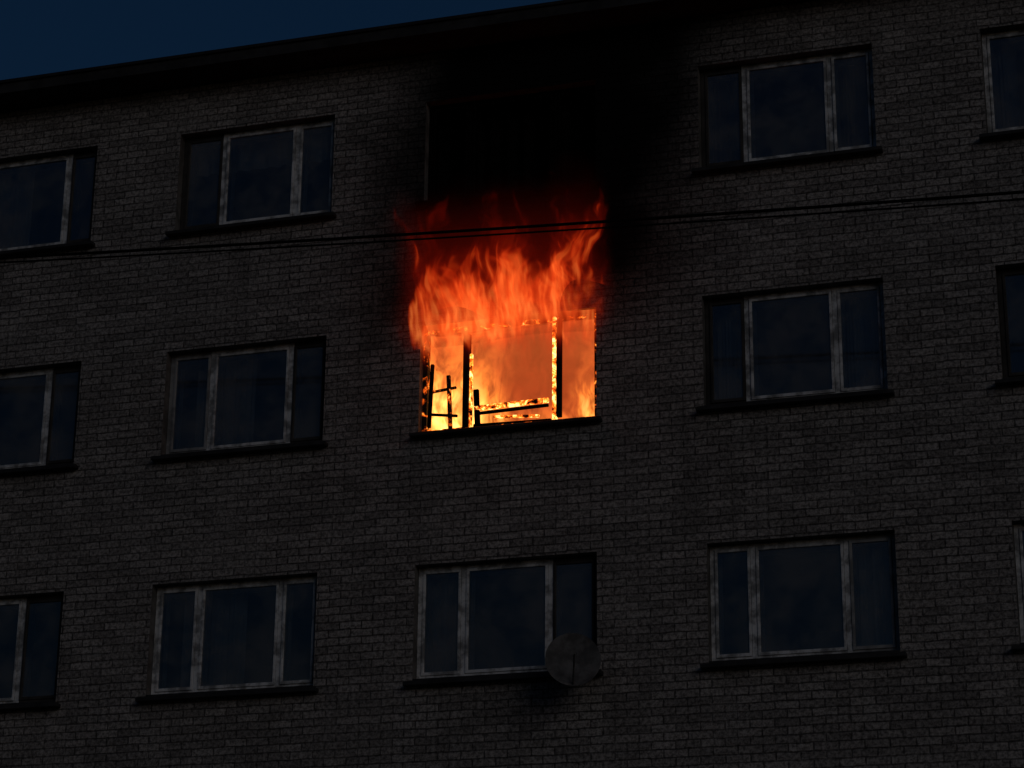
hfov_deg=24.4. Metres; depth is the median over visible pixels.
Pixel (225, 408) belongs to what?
window
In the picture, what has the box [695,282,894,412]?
window
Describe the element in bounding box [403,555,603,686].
window
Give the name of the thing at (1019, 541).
window
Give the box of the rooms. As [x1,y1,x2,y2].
[0,36,1023,697]
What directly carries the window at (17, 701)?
attached to the walls
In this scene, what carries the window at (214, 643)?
attached to the walls
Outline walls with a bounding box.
[0,0,1023,767]
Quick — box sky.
[0,0,559,79]
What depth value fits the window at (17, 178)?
29.21 m
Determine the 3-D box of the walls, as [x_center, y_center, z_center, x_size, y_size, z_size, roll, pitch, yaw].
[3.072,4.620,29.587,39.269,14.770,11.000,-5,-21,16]
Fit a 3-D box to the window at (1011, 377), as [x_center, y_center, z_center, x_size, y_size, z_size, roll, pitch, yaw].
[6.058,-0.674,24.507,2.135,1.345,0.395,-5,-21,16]
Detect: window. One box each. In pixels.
[0,151,96,255]
[0,365,80,475]
[0,595,63,710]
[135,576,318,702]
[151,340,327,461]
[165,120,336,237]
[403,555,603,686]
[415,85,601,207]
[691,49,882,174]
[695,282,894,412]
[700,533,906,669]
[979,29,1023,140]
[995,267,1023,386]
[1011,524,1023,651]
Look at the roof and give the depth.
27.87 m
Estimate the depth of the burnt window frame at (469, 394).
26.28 m
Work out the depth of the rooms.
29.08 m
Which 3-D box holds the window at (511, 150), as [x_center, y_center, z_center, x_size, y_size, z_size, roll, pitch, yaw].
[0.011,-2.707,27.292,2.189,1.345,0.502,-5,-21,16]
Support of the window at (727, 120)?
attached to the walls
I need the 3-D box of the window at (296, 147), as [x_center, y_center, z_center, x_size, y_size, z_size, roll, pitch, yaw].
[-3.003,-2.508,28.220,2.131,1.545,0.522,-5,-21,16]
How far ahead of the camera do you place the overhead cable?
24.44 m
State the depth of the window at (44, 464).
27.94 m
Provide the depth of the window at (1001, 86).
25.91 m
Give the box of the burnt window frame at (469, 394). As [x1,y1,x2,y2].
[409,312,601,438]
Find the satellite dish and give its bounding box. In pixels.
[545,633,600,685]
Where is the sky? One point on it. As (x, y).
(37, 37)
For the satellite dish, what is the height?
0.576 m
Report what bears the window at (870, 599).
attached to the walls
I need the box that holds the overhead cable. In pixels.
[0,190,1023,262]
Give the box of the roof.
[0,0,816,112]

